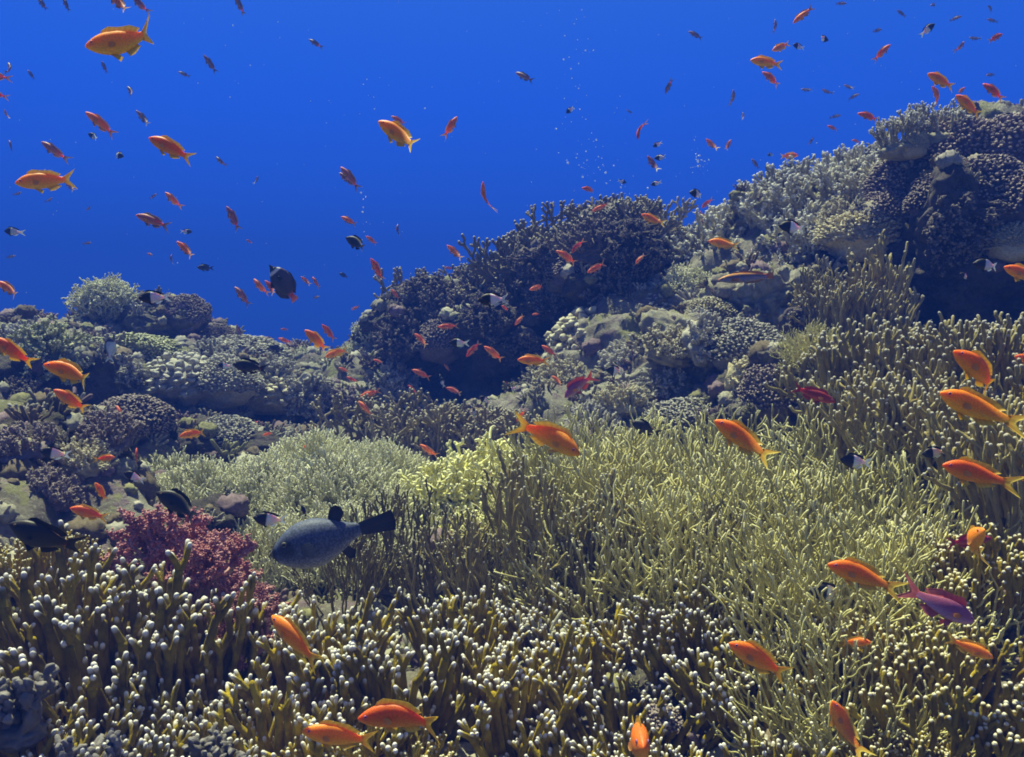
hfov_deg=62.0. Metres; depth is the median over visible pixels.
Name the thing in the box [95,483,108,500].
anthias fish
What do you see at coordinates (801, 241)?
staghorn coral
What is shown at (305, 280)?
anthias fish
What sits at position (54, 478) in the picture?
nubby coral
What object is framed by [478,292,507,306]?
half white damselfish
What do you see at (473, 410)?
half white damselfish
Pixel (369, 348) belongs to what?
cauliflower coral
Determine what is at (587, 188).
anthias fish
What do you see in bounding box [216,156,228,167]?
anthias fish
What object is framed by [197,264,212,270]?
dark damselfish
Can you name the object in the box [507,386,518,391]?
half white damselfish
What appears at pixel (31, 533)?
dark damselfish
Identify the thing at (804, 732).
bush coral
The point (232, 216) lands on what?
anthias fish
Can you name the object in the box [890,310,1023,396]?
fire coral
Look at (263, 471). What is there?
bush coral
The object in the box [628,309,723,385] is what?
reef rock
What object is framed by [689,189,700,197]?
half white damselfish
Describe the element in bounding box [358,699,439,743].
anthias fish
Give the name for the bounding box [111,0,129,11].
anthias fish
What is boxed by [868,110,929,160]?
staghorn coral
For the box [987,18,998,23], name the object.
anthias fish
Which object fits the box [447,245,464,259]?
anthias fish
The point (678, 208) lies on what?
net coral
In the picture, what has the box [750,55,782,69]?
anthias fish
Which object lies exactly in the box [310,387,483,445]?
net coral
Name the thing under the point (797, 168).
staghorn coral
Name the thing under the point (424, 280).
nubby coral
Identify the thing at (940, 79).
anthias fish
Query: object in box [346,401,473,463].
net coral
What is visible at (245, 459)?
bush coral
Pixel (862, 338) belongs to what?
fire coral
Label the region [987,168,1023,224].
cauliflower coral
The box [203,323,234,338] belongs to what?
cauliflower coral
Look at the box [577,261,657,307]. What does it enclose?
nubby coral
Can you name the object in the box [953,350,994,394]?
anthias fish
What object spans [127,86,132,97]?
anthias fish
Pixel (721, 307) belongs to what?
cauliflower coral
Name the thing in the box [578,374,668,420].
reef rock
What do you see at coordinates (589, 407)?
nubby coral
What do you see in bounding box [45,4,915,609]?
drifting motes
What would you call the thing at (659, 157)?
half white damselfish
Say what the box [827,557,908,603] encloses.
anthias fish
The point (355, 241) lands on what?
dark damselfish
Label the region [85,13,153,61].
anthias fish
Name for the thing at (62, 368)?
anthias fish
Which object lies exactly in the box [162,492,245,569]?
reef rock
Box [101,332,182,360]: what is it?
cauliflower coral
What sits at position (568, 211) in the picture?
net coral
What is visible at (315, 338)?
anthias fish
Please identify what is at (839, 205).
nubby coral
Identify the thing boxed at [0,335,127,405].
reef rock
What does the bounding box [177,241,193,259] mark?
anthias fish
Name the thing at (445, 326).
anthias fish
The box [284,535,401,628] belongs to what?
fire coral
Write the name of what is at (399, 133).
anthias fish
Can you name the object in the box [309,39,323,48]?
anthias fish
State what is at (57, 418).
reef rock
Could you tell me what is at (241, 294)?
anthias fish
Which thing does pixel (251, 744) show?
fire coral
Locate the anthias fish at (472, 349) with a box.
[466,341,480,356]
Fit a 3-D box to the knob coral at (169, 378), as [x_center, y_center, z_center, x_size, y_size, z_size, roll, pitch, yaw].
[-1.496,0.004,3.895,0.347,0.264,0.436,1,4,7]
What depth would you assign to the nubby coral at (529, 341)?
4.21 m
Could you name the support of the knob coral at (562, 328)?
on the reef terrain
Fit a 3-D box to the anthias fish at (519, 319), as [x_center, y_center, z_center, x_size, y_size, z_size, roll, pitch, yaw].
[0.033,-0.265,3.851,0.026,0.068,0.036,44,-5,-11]
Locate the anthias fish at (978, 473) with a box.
[942,456,1023,498]
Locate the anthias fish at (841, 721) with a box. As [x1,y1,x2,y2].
[829,700,876,756]
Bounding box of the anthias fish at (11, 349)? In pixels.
[0,337,40,368]
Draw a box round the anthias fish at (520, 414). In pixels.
[516,409,527,421]
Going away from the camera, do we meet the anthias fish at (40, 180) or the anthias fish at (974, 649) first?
the anthias fish at (974, 649)
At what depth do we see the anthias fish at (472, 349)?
3.47 m
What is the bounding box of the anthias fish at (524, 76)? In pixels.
[515,72,534,83]
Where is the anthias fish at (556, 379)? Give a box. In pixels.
[552,376,562,384]
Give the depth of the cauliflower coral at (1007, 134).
3.13 m
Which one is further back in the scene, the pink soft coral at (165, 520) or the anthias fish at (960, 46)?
the anthias fish at (960, 46)
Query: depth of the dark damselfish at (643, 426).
2.30 m
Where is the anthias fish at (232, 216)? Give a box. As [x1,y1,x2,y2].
[226,206,242,232]
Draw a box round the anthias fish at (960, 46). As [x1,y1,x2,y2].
[953,41,963,53]
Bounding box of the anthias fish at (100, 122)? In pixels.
[85,112,117,138]
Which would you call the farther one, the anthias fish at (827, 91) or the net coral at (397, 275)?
the anthias fish at (827, 91)
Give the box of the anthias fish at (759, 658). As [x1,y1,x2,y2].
[728,640,793,685]
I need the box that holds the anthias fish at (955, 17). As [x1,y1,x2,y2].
[949,15,961,22]
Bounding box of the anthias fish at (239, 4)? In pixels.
[235,0,245,14]
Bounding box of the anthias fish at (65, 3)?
[63,0,69,10]
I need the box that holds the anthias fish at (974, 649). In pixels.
[944,633,992,658]
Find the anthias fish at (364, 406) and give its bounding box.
[358,401,372,418]
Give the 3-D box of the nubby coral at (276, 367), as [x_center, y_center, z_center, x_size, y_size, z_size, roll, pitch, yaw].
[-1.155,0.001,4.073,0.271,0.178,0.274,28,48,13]
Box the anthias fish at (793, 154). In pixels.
[781,152,797,158]
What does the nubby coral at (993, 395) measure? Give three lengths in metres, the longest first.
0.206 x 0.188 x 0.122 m
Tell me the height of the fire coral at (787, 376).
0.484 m
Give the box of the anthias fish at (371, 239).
[366,236,376,245]
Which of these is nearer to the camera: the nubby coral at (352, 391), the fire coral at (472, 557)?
the fire coral at (472, 557)
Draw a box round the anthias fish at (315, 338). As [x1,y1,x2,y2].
[305,330,328,352]
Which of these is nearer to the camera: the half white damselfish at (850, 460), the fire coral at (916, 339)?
the half white damselfish at (850, 460)
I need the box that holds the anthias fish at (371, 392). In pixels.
[360,387,381,397]
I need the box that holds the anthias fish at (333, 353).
[325,347,347,357]
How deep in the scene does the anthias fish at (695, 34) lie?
4.95 m
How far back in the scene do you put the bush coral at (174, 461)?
3.02 m
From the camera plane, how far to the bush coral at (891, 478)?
1.79 m
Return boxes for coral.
[0,320,33,346]
[0,420,57,462]
[0,520,291,756]
[0,530,111,604]
[0,542,157,695]
[0,663,59,752]
[0,691,167,756]
[1,662,201,756]
[2,374,43,399]
[6,314,94,385]
[25,462,88,512]
[39,713,195,756]
[51,434,122,479]
[54,730,134,756]
[61,272,144,322]
[73,404,144,451]
[75,335,102,341]
[97,393,177,442]
[99,505,230,594]
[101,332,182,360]
[113,353,148,396]
[120,678,258,756]
[124,561,335,753]
[140,351,207,406]
[140,510,181,564]
[143,524,263,613]
[146,445,231,474]
[155,454,258,514]
[165,293,212,334]
[178,683,315,755]
[178,718,261,756]
[181,722,246,756]
[182,646,390,756]
[187,335,233,358]
[192,352,265,409]
[200,450,332,532]
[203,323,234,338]
[204,334,292,358]
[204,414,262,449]
[204,573,261,620]
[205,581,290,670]
[213,505,326,593]
[216,452,256,471]
[225,586,402,718]
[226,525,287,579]
[244,373,309,414]
[245,448,414,530]
[249,425,367,469]
[256,352,300,390]
[261,496,423,595]
[273,603,513,756]
[280,697,460,756]
[284,370,333,423]
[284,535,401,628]
[292,345,319,360]
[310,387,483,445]
[310,433,433,492]
[321,383,356,423]
[339,341,360,353]
[341,478,483,607]
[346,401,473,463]
[350,318,372,348]
[355,342,398,370]
[361,481,453,540]
[372,309,420,368]
[373,263,492,297]
[373,358,423,408]
[383,527,523,626]
[388,453,490,531]
[393,270,447,314]
[395,582,531,673]
[399,502,570,637]
[414,318,460,365]
[418,425,532,515]
[420,283,494,317]
[421,285,473,321]
[422,405,517,444]
[436,510,528,605]
[437,455,669,605]
[443,261,494,294]
[446,576,607,653]
[450,404,697,523]
[450,409,546,454]
[456,259,524,300]
[457,619,592,756]
[458,219,574,313]
[460,283,518,344]
[471,453,548,514]
[480,444,659,605]
[483,409,759,593]
[483,471,759,645]
[488,220,576,294]
[493,326,545,370]
[503,723,632,756]
[506,239,556,304]
[517,599,629,717]
[521,279,586,324]
[525,192,687,242]
[525,662,736,756]
[529,730,604,756]
[531,351,585,385]
[544,249,585,286]
[544,306,596,351]
[550,216,617,263]
[550,511,677,635]
[563,397,621,433]
[572,198,663,223]
[574,448,869,625]
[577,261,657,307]
[578,603,724,715]
[579,425,812,591]
[580,401,749,474]
[587,286,673,313]
[592,380,650,414]
[593,499,751,615]
[593,716,713,756]
[597,333,646,375]
[600,217,667,286]
[600,565,797,706]
[601,194,697,234]
[635,362,694,401]
[635,397,715,444]
[635,400,811,476]
[640,323,692,367]
[643,703,682,735]
[647,450,952,648]
[651,262,711,297]
[655,243,679,270]
[657,212,748,262]
[660,614,821,747]
[663,430,885,533]
[670,499,1020,708]
[676,197,802,257]
[679,606,992,756]
[681,308,721,368]
[683,296,739,320]
[703,316,785,370]
[719,716,836,756]
[723,246,792,265]
[724,355,751,394]
[733,441,1023,624]
[736,165,851,234]
[737,362,799,426]
[749,400,953,522]
[752,146,855,218]
[757,198,838,262]
[763,312,984,454]
[767,315,850,373]
[768,348,881,456]
[768,503,1023,672]
[778,297,830,339]
[788,273,935,339]
[789,255,847,328]
[789,357,984,479]
[797,143,882,209]
[799,606,993,723]
[806,196,853,250]
[810,140,884,190]
[812,202,902,264]
[834,229,915,329]
[834,726,973,756]
[840,620,1023,756]
[854,374,1021,486]
[857,188,909,225]
[858,311,1023,385]
[861,158,929,194]
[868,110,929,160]
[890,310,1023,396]
[896,97,973,145]
[898,523,1023,647]
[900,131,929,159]
[902,173,932,218]
[910,391,1023,557]
[914,190,1006,276]
[920,114,991,162]
[931,384,1023,447]
[963,154,1023,207]
[975,110,1023,163]
[975,386,1014,404]
[978,221,1023,263]
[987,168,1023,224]
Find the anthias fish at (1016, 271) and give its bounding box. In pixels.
[1004,263,1023,281]
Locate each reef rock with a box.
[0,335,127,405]
[0,404,142,471]
[70,314,129,333]
[119,291,194,338]
[119,363,156,397]
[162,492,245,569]
[169,414,281,464]
[198,358,296,419]
[249,355,310,378]
[257,377,367,425]
[350,279,447,370]
[449,287,553,380]
[516,331,553,378]
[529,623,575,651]
[550,223,671,306]
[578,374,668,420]
[603,664,684,731]
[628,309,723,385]
[680,260,857,332]
[682,369,765,443]
[714,188,797,237]
[749,342,817,435]
[789,197,910,300]
[874,474,972,535]
[876,158,990,323]
[913,239,1023,329]
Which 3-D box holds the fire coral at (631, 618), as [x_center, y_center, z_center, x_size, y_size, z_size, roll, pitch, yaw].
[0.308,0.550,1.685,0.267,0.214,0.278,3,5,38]
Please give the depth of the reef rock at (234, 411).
3.92 m
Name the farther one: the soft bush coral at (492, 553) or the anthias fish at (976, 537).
the soft bush coral at (492, 553)
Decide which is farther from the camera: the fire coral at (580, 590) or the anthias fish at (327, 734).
the fire coral at (580, 590)
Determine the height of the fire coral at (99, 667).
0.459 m
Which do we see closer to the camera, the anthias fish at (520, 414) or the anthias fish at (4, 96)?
the anthias fish at (520, 414)
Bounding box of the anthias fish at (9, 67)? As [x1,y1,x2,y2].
[3,62,11,74]
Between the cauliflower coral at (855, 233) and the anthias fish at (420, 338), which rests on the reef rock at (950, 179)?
the cauliflower coral at (855, 233)
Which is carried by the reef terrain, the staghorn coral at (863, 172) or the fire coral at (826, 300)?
the fire coral at (826, 300)
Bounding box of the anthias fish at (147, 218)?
[136,212,171,232]
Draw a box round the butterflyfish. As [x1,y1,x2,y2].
[269,265,297,302]
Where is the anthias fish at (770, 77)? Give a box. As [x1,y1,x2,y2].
[762,72,780,85]
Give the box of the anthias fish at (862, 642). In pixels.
[842,636,871,648]
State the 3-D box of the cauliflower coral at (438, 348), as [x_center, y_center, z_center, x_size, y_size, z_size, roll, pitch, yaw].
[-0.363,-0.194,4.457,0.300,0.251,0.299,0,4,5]
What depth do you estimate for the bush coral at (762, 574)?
1.56 m
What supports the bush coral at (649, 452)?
on the bush coral at (733, 454)
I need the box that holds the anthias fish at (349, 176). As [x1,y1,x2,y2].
[340,167,361,190]
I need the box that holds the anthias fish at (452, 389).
[446,386,461,395]
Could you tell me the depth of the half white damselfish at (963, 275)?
2.67 m
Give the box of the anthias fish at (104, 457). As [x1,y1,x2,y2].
[93,454,114,462]
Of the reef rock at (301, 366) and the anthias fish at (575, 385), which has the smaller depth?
the anthias fish at (575, 385)
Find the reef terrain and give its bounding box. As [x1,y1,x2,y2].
[0,101,1023,756]
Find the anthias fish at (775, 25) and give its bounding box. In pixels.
[772,20,776,31]
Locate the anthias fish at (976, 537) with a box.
[967,525,990,566]
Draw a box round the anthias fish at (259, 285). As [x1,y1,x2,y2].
[254,279,268,296]
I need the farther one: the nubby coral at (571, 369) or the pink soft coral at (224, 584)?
the nubby coral at (571, 369)
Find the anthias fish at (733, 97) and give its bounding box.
[727,89,734,105]
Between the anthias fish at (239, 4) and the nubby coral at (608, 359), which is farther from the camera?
the anthias fish at (239, 4)
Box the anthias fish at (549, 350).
[542,345,557,356]
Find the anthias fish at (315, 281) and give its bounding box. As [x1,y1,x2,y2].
[312,277,320,286]
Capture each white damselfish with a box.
[4,226,24,235]
[39,446,71,459]
[88,132,96,140]
[103,336,115,361]
[116,152,123,158]
[124,470,144,482]
[138,290,171,304]
[181,229,191,234]
[218,361,233,368]
[253,511,286,527]
[440,377,445,386]
[449,337,468,347]
[472,406,474,421]
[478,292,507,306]
[480,395,490,403]
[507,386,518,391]
[566,106,573,112]
[605,365,621,375]
[651,180,660,185]
[653,141,662,146]
[654,154,664,160]
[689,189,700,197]
[778,219,803,233]
[793,42,803,49]
[809,582,839,601]
[821,34,828,41]
[840,452,872,468]
[918,23,934,38]
[922,446,943,459]
[960,272,966,278]
[972,257,996,271]
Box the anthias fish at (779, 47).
[772,40,789,51]
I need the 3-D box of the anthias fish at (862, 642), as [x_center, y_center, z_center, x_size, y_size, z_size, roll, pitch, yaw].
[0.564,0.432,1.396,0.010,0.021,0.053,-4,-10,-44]
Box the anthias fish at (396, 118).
[391,116,405,124]
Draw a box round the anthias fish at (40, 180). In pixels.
[15,169,76,193]
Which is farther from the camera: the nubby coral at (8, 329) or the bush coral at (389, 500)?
the nubby coral at (8, 329)
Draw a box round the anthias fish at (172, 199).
[165,192,185,208]
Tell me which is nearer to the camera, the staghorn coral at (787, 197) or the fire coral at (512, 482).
the fire coral at (512, 482)
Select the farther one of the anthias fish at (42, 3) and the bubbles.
the bubbles
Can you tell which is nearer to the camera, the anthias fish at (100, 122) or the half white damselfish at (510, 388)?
the anthias fish at (100, 122)
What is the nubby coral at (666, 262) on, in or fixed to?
on the reef rock at (575, 284)
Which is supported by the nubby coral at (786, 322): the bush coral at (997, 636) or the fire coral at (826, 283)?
the fire coral at (826, 283)
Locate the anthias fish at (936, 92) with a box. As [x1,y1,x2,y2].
[932,86,939,106]
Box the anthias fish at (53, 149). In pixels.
[41,141,73,163]
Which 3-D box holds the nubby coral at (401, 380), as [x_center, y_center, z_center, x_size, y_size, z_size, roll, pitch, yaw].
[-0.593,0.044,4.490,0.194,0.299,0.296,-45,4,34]
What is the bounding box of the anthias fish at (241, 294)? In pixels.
[234,287,252,308]
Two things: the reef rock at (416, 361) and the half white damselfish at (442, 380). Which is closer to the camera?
the half white damselfish at (442, 380)
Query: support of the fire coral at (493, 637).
on the reef terrain
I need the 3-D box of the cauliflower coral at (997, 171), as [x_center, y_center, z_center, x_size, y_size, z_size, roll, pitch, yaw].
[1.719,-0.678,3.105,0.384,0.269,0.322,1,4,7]
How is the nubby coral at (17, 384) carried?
on the reef terrain
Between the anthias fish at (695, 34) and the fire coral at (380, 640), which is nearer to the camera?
the fire coral at (380, 640)
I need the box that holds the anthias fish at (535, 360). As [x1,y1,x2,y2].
[518,354,549,366]
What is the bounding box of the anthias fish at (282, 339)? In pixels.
[278,337,291,343]
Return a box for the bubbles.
[177,9,709,262]
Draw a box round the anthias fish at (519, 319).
[515,315,523,324]
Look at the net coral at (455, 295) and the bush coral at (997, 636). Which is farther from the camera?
the net coral at (455, 295)
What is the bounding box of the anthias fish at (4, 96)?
[0,92,9,100]
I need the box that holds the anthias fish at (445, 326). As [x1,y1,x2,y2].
[438,323,458,329]
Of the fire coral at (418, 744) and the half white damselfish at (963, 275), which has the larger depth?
the half white damselfish at (963, 275)
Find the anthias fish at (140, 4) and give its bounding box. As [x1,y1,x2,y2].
[134,0,152,15]
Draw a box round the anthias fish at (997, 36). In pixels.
[988,33,1001,43]
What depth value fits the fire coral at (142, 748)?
1.41 m
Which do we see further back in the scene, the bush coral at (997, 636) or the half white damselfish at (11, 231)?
the half white damselfish at (11, 231)
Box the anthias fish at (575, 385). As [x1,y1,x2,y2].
[564,370,599,397]
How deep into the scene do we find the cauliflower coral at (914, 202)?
3.11 m
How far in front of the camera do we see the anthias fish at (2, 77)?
3.10 m
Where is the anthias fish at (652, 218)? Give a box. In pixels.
[641,213,666,226]
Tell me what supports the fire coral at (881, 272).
on the reef terrain
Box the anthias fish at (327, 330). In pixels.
[322,324,337,341]
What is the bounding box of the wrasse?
[718,271,773,283]
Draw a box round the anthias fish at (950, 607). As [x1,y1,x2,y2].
[897,571,974,626]
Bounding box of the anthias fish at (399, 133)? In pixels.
[378,120,420,152]
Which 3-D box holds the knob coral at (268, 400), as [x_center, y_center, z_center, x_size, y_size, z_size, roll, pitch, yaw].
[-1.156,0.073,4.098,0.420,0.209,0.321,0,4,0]
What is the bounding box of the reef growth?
[0,99,1023,756]
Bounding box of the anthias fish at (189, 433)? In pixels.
[179,429,205,439]
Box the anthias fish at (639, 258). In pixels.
[635,253,645,263]
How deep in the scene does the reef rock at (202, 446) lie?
3.35 m
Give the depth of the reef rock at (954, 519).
1.96 m
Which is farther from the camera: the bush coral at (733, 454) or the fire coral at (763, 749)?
the bush coral at (733, 454)
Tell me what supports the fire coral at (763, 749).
on the reef terrain
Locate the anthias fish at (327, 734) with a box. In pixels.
[302,719,378,751]
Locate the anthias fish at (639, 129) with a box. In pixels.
[636,120,648,138]
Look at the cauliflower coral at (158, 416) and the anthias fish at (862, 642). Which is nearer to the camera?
the anthias fish at (862, 642)
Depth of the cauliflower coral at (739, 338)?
3.11 m
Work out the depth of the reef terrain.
3.62 m
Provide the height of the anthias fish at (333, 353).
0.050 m
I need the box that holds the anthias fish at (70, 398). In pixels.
[53,389,88,413]
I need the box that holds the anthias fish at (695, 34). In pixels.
[688,31,700,39]
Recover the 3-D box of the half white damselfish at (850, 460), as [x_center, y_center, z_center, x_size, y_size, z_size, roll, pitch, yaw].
[0.710,0.171,1.760,0.070,0.035,0.012,6,3,-5]
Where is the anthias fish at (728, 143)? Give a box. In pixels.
[724,140,730,148]
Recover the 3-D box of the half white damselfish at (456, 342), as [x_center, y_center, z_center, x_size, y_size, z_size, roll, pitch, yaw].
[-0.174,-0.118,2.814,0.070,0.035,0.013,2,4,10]
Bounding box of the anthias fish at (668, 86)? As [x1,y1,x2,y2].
[665,78,673,93]
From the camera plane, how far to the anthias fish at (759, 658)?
1.03 m
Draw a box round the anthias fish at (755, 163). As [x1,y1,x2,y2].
[751,159,759,169]
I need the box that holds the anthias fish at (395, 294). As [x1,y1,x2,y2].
[391,289,399,298]
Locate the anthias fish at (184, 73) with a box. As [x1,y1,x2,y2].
[179,71,190,76]
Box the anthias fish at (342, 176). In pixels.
[339,172,349,186]
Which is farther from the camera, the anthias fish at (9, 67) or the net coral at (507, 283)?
the net coral at (507, 283)
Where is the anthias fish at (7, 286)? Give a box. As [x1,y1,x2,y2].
[0,281,16,298]
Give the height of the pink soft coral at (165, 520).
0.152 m
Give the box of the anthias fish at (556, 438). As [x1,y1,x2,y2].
[505,410,579,456]
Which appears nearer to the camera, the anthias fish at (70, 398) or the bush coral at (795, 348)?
the anthias fish at (70, 398)
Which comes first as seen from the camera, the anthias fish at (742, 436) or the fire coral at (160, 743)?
the anthias fish at (742, 436)
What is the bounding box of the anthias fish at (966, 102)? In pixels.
[956,95,981,119]
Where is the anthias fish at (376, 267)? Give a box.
[370,258,385,282]
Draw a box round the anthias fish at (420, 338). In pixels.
[415,333,426,347]
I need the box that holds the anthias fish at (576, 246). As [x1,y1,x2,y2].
[572,238,586,252]
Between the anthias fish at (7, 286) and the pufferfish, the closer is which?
the pufferfish
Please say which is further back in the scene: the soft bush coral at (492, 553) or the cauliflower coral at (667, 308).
the cauliflower coral at (667, 308)
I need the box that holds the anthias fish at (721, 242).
[709,237,740,250]
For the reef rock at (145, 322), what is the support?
on the reef terrain
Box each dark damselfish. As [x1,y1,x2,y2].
[9,517,89,553]
[156,488,198,527]
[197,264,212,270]
[232,357,267,373]
[268,344,284,351]
[301,505,305,515]
[345,235,364,249]
[632,419,661,436]
[713,330,724,335]
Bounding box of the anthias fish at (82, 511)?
[70,504,109,523]
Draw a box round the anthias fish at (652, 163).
[647,156,660,170]
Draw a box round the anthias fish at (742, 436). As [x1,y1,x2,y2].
[714,419,778,468]
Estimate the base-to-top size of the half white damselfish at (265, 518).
0.039 m
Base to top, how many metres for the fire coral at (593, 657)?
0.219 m
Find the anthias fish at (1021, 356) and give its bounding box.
[1014,353,1023,365]
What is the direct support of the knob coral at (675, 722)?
on the fire coral at (574, 730)
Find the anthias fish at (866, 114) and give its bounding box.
[857,111,877,122]
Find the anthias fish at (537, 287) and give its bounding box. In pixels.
[529,284,541,290]
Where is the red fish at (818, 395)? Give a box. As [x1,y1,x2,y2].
[790,382,834,402]
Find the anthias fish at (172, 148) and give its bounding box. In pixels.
[149,135,195,165]
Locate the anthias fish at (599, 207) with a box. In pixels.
[592,202,609,211]
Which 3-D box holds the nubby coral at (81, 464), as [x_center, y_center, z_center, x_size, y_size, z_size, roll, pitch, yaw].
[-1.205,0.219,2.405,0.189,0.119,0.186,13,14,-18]
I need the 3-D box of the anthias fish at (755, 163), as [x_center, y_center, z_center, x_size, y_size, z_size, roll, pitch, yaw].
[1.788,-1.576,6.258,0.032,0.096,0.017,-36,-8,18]
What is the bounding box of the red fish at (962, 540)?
[945,534,991,549]
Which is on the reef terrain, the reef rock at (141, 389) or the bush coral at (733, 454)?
the reef rock at (141, 389)
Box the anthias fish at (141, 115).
[136,110,151,125]
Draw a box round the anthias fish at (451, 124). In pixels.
[440,117,456,137]
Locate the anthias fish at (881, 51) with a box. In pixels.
[870,44,890,62]
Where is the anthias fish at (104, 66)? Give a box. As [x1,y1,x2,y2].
[101,61,108,72]
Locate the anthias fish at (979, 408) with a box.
[940,387,1023,437]
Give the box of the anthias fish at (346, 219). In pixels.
[341,216,356,225]
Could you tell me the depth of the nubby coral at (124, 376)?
3.70 m
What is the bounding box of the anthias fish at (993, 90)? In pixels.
[983,83,1005,103]
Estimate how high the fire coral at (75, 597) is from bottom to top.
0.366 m
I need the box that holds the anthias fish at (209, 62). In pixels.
[203,55,218,72]
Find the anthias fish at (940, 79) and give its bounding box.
[927,71,954,91]
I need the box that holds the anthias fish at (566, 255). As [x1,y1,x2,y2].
[556,250,577,265]
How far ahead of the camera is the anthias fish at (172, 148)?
1.70 m
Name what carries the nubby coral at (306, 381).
on the reef terrain
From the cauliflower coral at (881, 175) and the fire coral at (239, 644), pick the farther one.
the cauliflower coral at (881, 175)
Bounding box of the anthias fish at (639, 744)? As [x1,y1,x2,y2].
[628,715,649,756]
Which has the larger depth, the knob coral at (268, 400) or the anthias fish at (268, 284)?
the knob coral at (268, 400)
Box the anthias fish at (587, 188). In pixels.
[582,186,593,191]
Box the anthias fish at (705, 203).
[701,197,711,207]
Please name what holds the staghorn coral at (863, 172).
on the reef rock at (825, 252)
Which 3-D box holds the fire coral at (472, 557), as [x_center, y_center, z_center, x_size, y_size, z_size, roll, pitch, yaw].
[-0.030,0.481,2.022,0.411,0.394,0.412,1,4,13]
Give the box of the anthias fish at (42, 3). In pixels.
[38,0,46,11]
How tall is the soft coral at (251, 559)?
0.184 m
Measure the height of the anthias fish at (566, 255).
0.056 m
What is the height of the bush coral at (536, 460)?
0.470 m
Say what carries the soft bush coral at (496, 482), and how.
on the reef terrain
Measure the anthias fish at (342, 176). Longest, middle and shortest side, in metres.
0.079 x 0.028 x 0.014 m
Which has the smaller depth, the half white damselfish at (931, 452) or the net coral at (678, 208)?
the half white damselfish at (931, 452)
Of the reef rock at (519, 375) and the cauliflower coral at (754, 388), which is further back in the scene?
the reef rock at (519, 375)
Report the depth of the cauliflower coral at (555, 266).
4.17 m
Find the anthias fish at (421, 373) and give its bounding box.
[412,369,431,379]
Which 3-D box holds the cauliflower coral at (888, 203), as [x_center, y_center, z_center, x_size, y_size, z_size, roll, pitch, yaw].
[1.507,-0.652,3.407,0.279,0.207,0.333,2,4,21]
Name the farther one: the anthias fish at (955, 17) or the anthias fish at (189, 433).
the anthias fish at (955, 17)
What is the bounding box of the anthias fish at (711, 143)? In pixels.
[706,139,719,150]
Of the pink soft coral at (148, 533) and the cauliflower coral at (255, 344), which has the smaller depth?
the pink soft coral at (148, 533)
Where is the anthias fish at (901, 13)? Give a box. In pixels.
[897,10,906,17]
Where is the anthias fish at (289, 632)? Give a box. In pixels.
[271,615,323,673]
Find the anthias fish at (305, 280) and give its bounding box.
[301,277,311,283]
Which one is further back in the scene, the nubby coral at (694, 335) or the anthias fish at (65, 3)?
the anthias fish at (65, 3)
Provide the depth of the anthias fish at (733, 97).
4.77 m
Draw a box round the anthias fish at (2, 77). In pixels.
[0,73,13,81]
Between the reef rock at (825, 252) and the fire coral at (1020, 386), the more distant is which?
the reef rock at (825, 252)
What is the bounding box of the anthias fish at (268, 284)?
[265,280,274,293]
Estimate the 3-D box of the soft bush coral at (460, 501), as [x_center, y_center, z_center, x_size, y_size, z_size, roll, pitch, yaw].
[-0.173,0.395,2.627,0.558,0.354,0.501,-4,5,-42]
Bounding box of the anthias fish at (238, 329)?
[236,324,241,338]
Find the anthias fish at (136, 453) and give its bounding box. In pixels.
[135,448,137,466]
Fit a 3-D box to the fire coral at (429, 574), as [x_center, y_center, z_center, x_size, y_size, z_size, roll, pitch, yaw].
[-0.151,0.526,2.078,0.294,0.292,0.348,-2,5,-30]
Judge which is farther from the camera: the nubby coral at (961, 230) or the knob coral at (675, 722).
the nubby coral at (961, 230)
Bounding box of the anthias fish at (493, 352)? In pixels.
[484,346,503,362]
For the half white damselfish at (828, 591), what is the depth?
1.50 m
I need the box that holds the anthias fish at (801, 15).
[793,5,813,22]
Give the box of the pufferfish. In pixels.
[272,505,395,568]
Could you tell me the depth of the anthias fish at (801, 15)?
2.85 m
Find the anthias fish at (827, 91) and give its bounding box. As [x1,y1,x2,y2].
[822,89,833,94]
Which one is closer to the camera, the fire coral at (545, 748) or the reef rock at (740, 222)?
the fire coral at (545, 748)
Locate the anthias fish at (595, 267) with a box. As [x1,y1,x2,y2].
[587,260,605,272]
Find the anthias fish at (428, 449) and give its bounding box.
[420,444,438,457]
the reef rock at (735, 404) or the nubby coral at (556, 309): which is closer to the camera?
the reef rock at (735, 404)
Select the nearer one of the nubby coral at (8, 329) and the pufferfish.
the pufferfish
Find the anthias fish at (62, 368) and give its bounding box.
[43,358,88,387]
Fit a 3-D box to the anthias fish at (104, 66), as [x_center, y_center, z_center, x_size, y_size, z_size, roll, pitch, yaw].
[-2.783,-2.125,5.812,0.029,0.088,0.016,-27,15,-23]
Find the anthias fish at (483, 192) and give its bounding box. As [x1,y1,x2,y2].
[481,182,496,211]
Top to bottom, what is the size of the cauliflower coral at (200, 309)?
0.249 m
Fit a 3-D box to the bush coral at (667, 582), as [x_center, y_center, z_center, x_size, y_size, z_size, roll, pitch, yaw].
[0.313,0.419,1.956,0.717,0.429,0.731,-3,5,-37]

